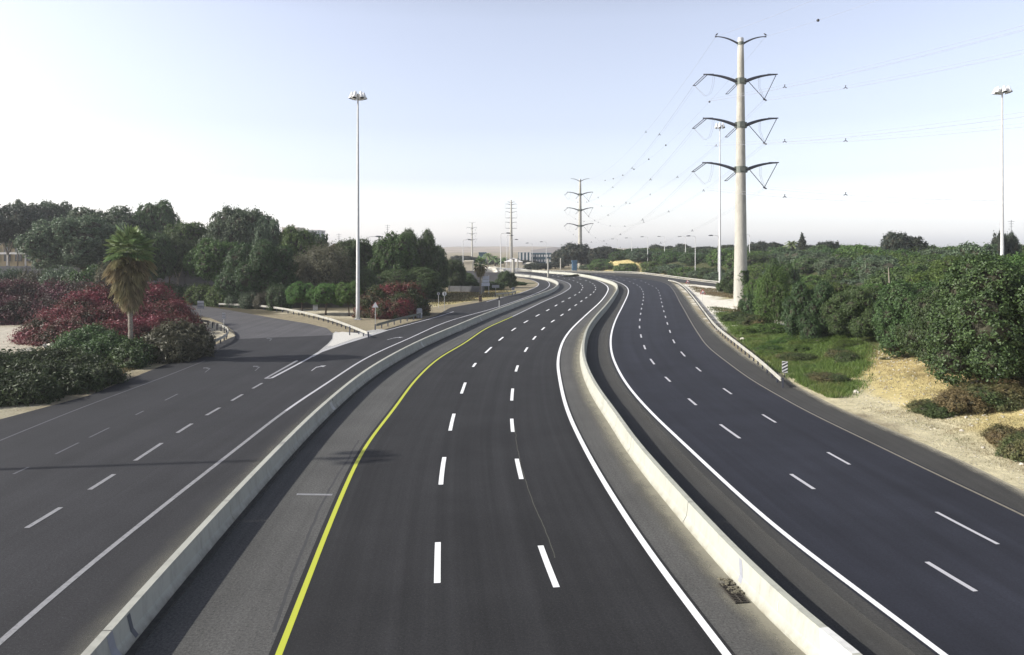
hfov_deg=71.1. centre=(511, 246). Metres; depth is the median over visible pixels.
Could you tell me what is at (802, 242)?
conifer tree
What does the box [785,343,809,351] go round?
grass tuft
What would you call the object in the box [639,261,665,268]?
scrub bush
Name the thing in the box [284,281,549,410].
edge line
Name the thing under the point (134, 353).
shrub
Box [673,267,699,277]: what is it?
scrub bush
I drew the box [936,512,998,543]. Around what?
lane dash
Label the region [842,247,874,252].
scrub bush
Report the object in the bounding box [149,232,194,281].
tree
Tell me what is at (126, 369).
grass
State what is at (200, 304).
road sign
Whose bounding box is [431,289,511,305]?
grass
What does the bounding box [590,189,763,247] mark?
power cable
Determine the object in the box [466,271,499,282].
retaining wall
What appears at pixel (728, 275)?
scrub bush
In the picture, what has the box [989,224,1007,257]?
tree
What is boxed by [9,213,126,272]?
tree
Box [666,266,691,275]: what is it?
scrub bush
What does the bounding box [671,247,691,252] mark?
scrub bush
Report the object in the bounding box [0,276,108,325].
bougainvillea
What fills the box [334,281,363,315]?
tree
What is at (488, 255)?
date palm
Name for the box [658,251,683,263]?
scrub bush
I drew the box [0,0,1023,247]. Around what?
sky
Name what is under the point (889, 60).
power cable
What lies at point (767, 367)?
guard rail
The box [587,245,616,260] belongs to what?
tree
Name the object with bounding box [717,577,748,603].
drain grate
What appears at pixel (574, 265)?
building
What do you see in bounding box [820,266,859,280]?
scrub bush
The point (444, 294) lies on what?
road sign
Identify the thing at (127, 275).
palm tree
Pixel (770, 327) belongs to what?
shrub
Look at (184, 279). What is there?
bush
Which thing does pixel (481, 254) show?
building
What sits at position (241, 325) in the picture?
side road
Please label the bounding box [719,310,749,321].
shrub
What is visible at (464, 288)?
noise wall
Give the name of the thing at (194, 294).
shrub
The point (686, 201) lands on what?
power cable
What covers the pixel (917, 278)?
bush
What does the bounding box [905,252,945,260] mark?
scrub bush
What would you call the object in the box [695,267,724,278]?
scrub bush
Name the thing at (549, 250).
building
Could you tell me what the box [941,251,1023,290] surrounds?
bush
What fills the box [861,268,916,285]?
scrub bush
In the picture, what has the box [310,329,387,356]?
gore paint
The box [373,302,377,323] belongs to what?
road sign
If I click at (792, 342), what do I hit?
grass tuft
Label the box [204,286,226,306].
shrub
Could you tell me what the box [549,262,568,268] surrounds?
tree
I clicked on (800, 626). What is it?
concrete barrier
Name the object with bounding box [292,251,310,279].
tree
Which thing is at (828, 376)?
grass tuft
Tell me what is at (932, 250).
scrub bush
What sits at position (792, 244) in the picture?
date palm
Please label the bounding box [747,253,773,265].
scrub bush
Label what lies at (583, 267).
scrub bush
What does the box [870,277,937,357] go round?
bush
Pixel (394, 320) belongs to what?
guard rail
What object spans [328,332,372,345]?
gore paint
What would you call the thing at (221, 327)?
guard rail
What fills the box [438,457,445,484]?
lane dash
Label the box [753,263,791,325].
bush
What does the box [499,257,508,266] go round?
date palm
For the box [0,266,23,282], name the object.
shrub
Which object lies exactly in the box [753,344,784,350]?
grass tuft
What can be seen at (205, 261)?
tree
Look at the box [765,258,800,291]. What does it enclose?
tree
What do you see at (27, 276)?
shrub
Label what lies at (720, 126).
floodlight mast
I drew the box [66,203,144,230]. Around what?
tree
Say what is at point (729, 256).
scrub bush
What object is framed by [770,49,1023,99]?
power cable
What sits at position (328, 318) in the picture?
guard rail
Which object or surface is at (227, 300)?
shrub
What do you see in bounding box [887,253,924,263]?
scrub bush
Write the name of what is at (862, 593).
edge line
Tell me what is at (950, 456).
roadside dust
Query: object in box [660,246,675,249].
tree
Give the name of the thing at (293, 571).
road seam
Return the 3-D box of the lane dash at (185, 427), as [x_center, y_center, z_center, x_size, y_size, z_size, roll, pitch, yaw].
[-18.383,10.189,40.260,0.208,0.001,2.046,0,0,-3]
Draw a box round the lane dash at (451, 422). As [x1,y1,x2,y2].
[448,414,454,430]
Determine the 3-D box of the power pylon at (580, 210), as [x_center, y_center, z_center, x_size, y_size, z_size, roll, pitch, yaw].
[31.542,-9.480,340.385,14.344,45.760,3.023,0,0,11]
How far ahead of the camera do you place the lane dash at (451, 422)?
41.52 m
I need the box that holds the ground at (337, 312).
[0,252,1023,490]
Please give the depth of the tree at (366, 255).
147.17 m
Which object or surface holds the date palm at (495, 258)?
on the ground at (337, 312)
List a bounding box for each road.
[0,276,555,654]
[135,272,794,654]
[187,304,332,338]
[554,271,716,286]
[586,276,1023,654]
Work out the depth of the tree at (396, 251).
143.36 m
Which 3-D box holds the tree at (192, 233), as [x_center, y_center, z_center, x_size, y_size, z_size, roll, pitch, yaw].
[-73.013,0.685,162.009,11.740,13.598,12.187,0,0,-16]
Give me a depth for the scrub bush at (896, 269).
134.02 m
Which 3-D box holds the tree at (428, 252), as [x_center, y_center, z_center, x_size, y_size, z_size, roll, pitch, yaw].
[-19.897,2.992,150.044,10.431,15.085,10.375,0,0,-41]
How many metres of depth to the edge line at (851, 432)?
38.26 m
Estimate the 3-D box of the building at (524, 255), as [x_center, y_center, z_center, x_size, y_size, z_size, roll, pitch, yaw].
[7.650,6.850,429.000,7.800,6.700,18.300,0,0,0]
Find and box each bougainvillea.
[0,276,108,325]
[6,279,210,346]
[351,278,431,319]
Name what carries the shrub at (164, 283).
on the ground at (337, 312)
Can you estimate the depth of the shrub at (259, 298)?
116.68 m
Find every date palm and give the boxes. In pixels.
[483,253,492,266]
[489,256,499,265]
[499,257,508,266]
[783,240,796,249]
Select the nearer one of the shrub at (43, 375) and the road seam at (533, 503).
the road seam at (533, 503)
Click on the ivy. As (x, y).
(746, 275)
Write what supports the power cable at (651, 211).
hanging from the power pylon at (740, 169)
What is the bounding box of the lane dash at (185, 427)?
[176,424,191,432]
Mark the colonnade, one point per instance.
(526, 256)
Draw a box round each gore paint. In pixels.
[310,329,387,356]
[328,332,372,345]
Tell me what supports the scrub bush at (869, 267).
on the ground at (337, 312)
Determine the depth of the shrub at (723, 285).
157.01 m
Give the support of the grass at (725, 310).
on the ground at (337, 312)
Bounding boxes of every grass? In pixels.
[123,362,153,372]
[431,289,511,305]
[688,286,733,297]
[707,306,736,314]
[714,312,878,397]
[858,349,966,397]
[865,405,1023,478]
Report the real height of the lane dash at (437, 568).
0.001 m
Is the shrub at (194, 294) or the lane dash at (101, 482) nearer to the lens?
the lane dash at (101, 482)
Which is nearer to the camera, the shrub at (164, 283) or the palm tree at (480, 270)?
the shrub at (164, 283)
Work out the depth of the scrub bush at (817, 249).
202.87 m
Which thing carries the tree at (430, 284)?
on the ground at (337, 312)
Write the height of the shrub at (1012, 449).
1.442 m
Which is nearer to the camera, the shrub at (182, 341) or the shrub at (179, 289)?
the shrub at (182, 341)
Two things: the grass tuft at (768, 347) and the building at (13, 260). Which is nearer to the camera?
the grass tuft at (768, 347)
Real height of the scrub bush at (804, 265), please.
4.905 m
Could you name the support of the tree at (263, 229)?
on the ground at (337, 312)
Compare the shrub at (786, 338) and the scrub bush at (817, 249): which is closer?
the shrub at (786, 338)
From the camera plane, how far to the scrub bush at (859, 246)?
194.95 m
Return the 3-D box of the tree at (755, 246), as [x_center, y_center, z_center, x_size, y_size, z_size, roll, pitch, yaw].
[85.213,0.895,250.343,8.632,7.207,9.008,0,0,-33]
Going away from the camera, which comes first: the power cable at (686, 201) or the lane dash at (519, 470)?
the lane dash at (519, 470)
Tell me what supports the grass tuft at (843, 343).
on the ground at (337, 312)
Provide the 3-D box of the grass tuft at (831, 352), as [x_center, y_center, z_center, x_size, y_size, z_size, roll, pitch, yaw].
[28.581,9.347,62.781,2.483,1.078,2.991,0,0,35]
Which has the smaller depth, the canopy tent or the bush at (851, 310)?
the bush at (851, 310)
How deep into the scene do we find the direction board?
155.25 m
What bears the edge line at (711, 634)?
on the road at (229, 600)
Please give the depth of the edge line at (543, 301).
131.88 m
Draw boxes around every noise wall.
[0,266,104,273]
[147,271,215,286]
[448,286,483,291]
[503,268,531,270]
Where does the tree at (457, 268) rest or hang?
on the ground at (337, 312)
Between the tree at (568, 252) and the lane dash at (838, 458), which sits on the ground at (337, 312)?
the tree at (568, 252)
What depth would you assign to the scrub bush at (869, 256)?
155.62 m
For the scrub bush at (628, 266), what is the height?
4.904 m
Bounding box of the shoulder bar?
[297,493,331,494]
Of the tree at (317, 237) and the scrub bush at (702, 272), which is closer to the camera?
the tree at (317, 237)
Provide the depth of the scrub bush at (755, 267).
191.85 m
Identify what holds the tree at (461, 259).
on the ground at (337, 312)
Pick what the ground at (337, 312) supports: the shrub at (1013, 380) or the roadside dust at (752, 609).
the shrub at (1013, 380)
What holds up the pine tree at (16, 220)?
on the ground at (337, 312)
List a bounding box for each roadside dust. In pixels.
[538,272,805,654]
[642,277,1023,493]
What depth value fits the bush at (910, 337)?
51.20 m
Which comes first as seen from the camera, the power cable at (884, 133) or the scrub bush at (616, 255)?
the power cable at (884, 133)
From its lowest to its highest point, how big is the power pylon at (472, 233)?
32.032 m
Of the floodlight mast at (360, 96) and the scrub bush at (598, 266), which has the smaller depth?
the floodlight mast at (360, 96)
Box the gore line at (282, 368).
[266,360,297,377]
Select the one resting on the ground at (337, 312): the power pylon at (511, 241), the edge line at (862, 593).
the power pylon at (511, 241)
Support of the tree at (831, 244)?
on the ground at (337, 312)
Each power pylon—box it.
[466,222,475,255]
[505,200,516,258]
[564,178,593,267]
[691,36,778,307]
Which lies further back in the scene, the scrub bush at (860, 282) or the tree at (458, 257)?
the tree at (458, 257)
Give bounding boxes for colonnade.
[519,253,530,260]
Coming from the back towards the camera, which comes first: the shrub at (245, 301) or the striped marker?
the shrub at (245, 301)
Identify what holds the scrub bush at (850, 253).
on the ground at (337, 312)
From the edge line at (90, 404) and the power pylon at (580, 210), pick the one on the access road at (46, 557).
the edge line at (90, 404)
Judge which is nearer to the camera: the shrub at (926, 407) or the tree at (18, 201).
the shrub at (926, 407)
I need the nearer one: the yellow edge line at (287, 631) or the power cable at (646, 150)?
the yellow edge line at (287, 631)
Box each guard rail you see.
[200,319,228,345]
[219,303,368,337]
[375,313,420,329]
[474,269,718,283]
[495,291,515,296]
[668,280,783,387]
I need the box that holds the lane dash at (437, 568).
[434,542,440,582]
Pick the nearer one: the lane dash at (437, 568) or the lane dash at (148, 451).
the lane dash at (437, 568)
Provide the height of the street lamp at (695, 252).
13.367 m
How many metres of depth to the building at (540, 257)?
430.00 m
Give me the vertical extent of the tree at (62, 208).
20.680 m
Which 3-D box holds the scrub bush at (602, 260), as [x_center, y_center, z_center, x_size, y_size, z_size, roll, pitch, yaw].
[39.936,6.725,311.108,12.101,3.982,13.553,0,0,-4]
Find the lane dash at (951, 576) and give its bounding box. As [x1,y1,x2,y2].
[925,562,976,590]
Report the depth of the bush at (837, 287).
88.15 m
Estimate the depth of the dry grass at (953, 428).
40.09 m
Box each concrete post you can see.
[512,259,514,272]
[547,258,548,276]
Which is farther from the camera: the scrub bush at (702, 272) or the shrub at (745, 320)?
the scrub bush at (702, 272)
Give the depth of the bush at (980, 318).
44.28 m
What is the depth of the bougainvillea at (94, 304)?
80.05 m
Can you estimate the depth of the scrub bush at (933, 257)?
151.14 m
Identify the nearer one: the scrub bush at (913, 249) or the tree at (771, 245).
the scrub bush at (913, 249)
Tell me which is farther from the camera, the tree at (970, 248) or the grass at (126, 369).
the tree at (970, 248)
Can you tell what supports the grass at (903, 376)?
on the ground at (337, 312)
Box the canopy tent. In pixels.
[504,258,522,267]
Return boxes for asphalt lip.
[125,332,458,654]
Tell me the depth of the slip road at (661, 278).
236.60 m
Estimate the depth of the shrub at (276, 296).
113.76 m
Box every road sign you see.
[197,301,203,308]
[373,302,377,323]
[442,292,446,310]
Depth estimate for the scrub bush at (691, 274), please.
224.95 m
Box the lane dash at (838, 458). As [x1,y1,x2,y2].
[827,452,849,463]
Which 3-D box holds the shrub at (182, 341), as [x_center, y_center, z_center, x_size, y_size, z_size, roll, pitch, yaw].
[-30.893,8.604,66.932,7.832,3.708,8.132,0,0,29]
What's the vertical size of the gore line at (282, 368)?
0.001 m
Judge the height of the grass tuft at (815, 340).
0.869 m
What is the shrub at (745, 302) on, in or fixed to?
on the ground at (337, 312)
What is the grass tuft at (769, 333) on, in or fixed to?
on the ground at (337, 312)
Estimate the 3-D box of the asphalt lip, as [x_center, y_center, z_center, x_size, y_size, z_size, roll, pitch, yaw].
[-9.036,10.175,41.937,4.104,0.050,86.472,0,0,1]
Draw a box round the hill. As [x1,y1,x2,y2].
[385,246,649,252]
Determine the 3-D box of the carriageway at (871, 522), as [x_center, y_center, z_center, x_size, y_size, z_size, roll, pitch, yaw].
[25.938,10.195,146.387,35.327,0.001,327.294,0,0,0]
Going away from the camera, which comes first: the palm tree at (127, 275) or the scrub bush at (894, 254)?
the palm tree at (127, 275)
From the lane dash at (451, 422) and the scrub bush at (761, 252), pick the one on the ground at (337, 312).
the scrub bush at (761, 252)
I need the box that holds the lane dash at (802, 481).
[790,474,814,488]
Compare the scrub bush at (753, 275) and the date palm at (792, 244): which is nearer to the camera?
the scrub bush at (753, 275)
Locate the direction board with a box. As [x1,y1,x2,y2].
[481,275,489,293]
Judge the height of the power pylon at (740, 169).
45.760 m
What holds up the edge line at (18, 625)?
on the access road at (46, 557)
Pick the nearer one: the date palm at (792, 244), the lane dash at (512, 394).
the lane dash at (512, 394)
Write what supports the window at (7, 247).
in the building at (13, 260)
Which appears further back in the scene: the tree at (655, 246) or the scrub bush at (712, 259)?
the tree at (655, 246)
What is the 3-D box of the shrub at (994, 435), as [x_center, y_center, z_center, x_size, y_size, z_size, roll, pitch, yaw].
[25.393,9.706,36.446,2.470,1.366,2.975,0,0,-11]
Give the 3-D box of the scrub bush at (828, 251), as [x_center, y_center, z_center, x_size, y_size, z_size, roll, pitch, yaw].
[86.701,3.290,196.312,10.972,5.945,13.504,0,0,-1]
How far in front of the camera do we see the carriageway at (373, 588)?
25.12 m
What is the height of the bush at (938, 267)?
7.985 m
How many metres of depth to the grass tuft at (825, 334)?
72.19 m
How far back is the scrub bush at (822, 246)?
211.08 m
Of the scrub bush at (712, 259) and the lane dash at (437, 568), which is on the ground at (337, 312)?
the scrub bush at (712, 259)
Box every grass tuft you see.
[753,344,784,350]
[754,349,789,354]
[759,331,776,335]
[765,339,786,344]
[774,351,818,361]
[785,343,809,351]
[786,339,804,345]
[803,336,830,344]
[804,371,851,383]
[820,332,840,337]
[823,347,853,357]
[832,338,864,347]
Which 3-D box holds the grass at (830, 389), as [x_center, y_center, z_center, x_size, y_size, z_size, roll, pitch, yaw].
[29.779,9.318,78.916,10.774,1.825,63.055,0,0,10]
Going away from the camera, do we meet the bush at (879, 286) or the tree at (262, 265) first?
the bush at (879, 286)
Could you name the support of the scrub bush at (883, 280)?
on the ground at (337, 312)
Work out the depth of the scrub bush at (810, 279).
158.25 m
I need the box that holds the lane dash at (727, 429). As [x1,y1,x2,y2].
[719,424,739,437]
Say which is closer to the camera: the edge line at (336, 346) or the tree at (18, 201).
the edge line at (336, 346)
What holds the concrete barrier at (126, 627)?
on the road at (229, 600)
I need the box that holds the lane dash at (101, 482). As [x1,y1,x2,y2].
[87,474,115,489]
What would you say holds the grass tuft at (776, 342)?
on the ground at (337, 312)
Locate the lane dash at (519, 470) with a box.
[515,459,523,478]
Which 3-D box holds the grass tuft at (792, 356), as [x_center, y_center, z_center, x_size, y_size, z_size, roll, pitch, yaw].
[25.473,9.894,63.881,3.848,1.050,3.729,0,0,-22]
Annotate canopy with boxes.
[0,252,25,265]
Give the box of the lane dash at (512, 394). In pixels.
[510,388,513,399]
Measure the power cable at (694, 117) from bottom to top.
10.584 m
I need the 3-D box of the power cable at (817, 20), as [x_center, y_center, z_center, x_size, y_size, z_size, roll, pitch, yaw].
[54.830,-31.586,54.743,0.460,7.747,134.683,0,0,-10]
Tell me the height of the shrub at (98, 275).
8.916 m
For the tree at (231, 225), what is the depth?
149.54 m
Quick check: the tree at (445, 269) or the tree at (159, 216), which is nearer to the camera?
the tree at (445, 269)
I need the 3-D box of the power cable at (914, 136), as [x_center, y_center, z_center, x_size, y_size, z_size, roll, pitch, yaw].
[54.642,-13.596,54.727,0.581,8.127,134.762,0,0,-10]
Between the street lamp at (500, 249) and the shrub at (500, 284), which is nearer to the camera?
the shrub at (500, 284)
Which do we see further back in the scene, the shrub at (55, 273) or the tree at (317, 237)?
the tree at (317, 237)
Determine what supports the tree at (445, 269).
on the ground at (337, 312)
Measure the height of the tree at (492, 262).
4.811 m
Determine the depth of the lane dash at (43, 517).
26.91 m
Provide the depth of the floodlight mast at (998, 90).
104.86 m
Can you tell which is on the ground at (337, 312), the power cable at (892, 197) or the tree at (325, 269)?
the tree at (325, 269)
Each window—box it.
[4,247,10,260]
[15,248,21,260]
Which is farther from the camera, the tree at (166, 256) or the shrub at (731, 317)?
the tree at (166, 256)
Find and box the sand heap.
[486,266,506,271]
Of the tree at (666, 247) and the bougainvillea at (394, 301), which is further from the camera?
the tree at (666, 247)
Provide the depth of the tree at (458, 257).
417.32 m
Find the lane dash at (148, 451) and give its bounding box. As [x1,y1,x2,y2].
[133,443,162,460]
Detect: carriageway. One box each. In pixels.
[269,271,734,654]
[565,271,1023,654]
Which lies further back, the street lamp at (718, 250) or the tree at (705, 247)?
the tree at (705, 247)
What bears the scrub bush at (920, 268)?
on the ground at (337, 312)
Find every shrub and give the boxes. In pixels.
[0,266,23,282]
[0,344,130,406]
[10,268,45,283]
[30,261,80,285]
[46,322,126,361]
[56,262,104,286]
[92,261,112,285]
[110,335,160,369]
[141,317,217,363]
[149,280,180,292]
[164,283,191,302]
[183,282,212,304]
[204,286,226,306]
[224,290,238,307]
[236,289,257,308]
[252,291,267,309]
[265,283,292,310]
[462,281,485,289]
[464,273,476,281]
[485,281,506,289]
[495,271,518,287]
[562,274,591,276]
[715,279,733,292]
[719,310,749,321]
[733,325,756,334]
[735,314,772,325]
[737,291,756,314]
[748,322,785,332]
[774,335,796,342]
[833,350,861,363]
[905,397,961,418]
[932,386,996,415]
[959,382,1023,411]
[980,375,1023,386]
[980,421,1023,447]
[992,431,1023,462]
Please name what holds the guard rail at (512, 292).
on the ground at (337, 312)
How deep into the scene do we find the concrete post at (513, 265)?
233.70 m
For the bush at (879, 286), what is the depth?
83.14 m
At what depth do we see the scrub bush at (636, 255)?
287.73 m
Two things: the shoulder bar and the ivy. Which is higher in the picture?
the ivy
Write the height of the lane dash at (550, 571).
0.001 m
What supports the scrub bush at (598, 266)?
on the ground at (337, 312)
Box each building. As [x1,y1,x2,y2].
[0,243,37,265]
[307,230,325,235]
[463,260,473,270]
[478,252,486,261]
[518,252,530,259]
[530,247,560,252]
[531,253,551,262]
[571,260,576,270]
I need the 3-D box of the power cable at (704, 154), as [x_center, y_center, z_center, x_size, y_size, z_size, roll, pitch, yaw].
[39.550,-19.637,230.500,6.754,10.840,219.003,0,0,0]
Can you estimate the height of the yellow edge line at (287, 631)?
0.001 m
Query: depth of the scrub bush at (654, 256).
282.35 m
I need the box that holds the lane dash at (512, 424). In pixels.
[510,419,514,431]
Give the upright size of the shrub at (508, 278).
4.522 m
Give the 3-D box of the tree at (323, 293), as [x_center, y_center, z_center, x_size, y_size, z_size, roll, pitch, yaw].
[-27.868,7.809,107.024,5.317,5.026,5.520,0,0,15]
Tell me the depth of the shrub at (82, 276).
114.08 m
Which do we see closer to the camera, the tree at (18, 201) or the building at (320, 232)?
the tree at (18, 201)
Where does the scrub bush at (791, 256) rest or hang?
on the ground at (337, 312)
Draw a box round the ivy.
[738,270,748,297]
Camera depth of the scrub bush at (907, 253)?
170.78 m
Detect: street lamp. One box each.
[500,232,510,271]
[687,235,695,270]
[708,235,718,271]
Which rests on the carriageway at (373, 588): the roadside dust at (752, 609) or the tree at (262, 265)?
the roadside dust at (752, 609)
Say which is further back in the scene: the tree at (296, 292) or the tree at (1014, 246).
the tree at (1014, 246)
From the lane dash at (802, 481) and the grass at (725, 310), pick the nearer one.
the lane dash at (802, 481)
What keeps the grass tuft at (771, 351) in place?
on the ground at (337, 312)
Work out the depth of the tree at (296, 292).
106.80 m
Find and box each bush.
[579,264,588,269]
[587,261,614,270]
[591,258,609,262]
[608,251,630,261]
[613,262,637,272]
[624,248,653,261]
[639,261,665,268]
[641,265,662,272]
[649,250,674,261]
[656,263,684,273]
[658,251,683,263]
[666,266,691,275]
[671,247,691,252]
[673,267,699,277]
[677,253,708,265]
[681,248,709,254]
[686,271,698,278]
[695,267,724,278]
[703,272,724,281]
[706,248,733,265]
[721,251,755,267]
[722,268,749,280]
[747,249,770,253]
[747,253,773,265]
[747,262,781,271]
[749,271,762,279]
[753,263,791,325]
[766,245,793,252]
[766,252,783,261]
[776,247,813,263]
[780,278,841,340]
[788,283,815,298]
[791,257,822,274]
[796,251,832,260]
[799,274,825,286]
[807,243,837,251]
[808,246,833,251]
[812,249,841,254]
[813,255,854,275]
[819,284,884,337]
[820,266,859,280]
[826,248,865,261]
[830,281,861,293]
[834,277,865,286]
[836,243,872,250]
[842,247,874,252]
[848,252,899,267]
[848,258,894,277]
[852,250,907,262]
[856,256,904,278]
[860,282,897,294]
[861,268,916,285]
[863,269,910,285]
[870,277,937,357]
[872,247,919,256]
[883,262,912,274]
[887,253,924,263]
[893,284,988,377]
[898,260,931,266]
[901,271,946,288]
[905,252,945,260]
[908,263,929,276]
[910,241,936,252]
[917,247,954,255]
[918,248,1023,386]
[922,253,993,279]
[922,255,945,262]
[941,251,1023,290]
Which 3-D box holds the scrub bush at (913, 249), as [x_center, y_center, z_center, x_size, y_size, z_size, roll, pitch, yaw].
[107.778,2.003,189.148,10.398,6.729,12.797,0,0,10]
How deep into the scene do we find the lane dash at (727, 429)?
39.61 m
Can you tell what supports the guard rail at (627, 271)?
on the ground at (337, 312)
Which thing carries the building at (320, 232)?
on the ground at (337, 312)
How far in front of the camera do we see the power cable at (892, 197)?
91.06 m
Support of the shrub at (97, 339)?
on the ground at (337, 312)
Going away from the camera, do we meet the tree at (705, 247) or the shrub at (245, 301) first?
the shrub at (245, 301)
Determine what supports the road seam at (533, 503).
on the carriageway at (373, 588)
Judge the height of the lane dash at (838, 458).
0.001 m
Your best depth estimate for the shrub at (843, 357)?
59.53 m
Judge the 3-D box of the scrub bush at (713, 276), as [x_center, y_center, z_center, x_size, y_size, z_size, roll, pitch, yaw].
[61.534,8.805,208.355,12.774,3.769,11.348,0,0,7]
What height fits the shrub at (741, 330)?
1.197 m
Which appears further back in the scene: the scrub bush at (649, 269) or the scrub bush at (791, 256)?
the scrub bush at (649, 269)
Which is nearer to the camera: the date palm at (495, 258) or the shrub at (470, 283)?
the shrub at (470, 283)
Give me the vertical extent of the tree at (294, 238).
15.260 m
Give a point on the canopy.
(12, 253)
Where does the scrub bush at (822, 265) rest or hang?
on the ground at (337, 312)
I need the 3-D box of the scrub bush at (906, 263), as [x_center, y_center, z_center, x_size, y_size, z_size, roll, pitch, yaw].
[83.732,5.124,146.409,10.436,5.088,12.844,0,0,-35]
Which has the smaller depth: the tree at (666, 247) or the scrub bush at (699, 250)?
the scrub bush at (699, 250)
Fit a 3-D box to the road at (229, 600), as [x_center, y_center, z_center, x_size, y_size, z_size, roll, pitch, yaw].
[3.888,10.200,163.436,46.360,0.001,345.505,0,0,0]
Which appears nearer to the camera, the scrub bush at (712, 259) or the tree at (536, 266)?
the scrub bush at (712, 259)
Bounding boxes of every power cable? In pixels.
[569,133,689,221]
[572,178,686,242]
[573,86,692,202]
[589,102,761,206]
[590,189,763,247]
[591,41,761,180]
[595,146,763,226]
[705,112,1023,145]
[708,25,1023,101]
[709,188,1009,204]
[765,186,1023,201]
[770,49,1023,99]
[772,0,876,34]
[786,123,1020,143]
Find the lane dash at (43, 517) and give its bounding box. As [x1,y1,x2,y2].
[24,507,62,527]
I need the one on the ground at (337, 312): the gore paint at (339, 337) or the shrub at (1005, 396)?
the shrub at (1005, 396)
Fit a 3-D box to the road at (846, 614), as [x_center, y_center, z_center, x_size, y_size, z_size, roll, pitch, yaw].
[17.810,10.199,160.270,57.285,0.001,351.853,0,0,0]
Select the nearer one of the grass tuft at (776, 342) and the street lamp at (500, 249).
the grass tuft at (776, 342)
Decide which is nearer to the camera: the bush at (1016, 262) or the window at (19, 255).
the bush at (1016, 262)
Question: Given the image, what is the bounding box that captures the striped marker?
[782,361,787,376]
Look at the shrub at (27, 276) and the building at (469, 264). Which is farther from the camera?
the building at (469, 264)
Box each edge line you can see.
[0,361,202,440]
[0,411,285,644]
[271,312,450,377]
[275,317,510,654]
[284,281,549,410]
[512,277,570,316]
[550,273,730,654]
[564,271,947,654]
[655,280,1023,515]
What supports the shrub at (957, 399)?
on the ground at (337, 312)
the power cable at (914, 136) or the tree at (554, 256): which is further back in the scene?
the tree at (554, 256)
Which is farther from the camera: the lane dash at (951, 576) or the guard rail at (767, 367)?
the guard rail at (767, 367)
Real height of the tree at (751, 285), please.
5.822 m
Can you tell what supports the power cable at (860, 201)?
hanging from the power pylon at (740, 169)
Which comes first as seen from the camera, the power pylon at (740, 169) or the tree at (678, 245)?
the power pylon at (740, 169)
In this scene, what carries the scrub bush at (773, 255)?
on the ground at (337, 312)
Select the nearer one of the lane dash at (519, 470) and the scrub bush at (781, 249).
the lane dash at (519, 470)
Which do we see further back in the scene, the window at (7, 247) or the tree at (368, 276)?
the window at (7, 247)
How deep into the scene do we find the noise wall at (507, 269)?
299.85 m
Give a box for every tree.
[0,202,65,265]
[0,203,52,265]
[5,197,26,265]
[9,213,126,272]
[22,198,72,248]
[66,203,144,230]
[101,224,159,342]
[121,227,179,280]
[130,199,181,235]
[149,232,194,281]
[163,219,208,248]
[181,236,238,282]
[195,204,274,246]
[213,236,304,303]
[249,216,282,247]
[274,224,320,272]
[285,281,314,314]
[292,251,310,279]
[296,239,355,286]
[305,282,340,314]
[310,231,329,260]
[332,236,375,272]
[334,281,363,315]
[339,267,383,291]
[367,230,421,274]
[376,265,447,298]
[401,227,443,281]
[435,244,450,288]
[442,259,467,287]
[449,255,478,262]
[456,258,470,263]
[473,255,487,293]
[485,259,505,265]
[523,262,553,269]
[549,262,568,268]
[550,249,563,267]
[558,241,590,264]
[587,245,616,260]
[649,244,661,248]
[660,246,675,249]
[675,243,692,248]
[693,246,715,249]
[714,244,733,248]
[743,277,760,298]
[747,241,764,251]
[752,277,781,322]
[761,241,786,250]
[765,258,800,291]
[795,232,806,251]
[814,240,838,249]
[880,231,912,250]
[904,235,928,250]
[940,240,998,258]
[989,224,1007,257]
[1004,231,1021,255]
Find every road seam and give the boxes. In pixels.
[272,440,359,631]
[514,426,554,557]
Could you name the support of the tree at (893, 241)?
on the ground at (337, 312)
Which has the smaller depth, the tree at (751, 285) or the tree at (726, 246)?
the tree at (751, 285)
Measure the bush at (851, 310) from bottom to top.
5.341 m
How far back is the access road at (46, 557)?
34.02 m
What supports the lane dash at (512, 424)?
on the carriageway at (373, 588)
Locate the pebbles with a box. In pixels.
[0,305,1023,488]
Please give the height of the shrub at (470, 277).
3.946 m
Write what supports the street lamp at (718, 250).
on the ground at (337, 312)
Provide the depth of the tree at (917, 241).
187.30 m
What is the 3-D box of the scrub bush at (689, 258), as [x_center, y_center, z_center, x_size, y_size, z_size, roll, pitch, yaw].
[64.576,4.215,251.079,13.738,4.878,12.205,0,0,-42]
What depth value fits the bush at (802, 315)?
72.42 m
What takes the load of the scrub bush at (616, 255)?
on the ground at (337, 312)
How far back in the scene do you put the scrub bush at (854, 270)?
150.37 m
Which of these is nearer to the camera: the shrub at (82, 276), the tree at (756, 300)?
the tree at (756, 300)
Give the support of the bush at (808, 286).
on the ground at (337, 312)
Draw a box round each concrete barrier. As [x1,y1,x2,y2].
[81,274,559,654]
[499,267,861,654]
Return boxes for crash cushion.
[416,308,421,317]
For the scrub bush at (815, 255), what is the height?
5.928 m
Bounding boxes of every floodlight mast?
[348,91,366,319]
[714,123,724,282]
[992,86,1012,257]
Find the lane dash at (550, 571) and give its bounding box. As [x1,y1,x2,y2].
[538,545,559,586]
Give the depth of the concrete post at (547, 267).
237.79 m

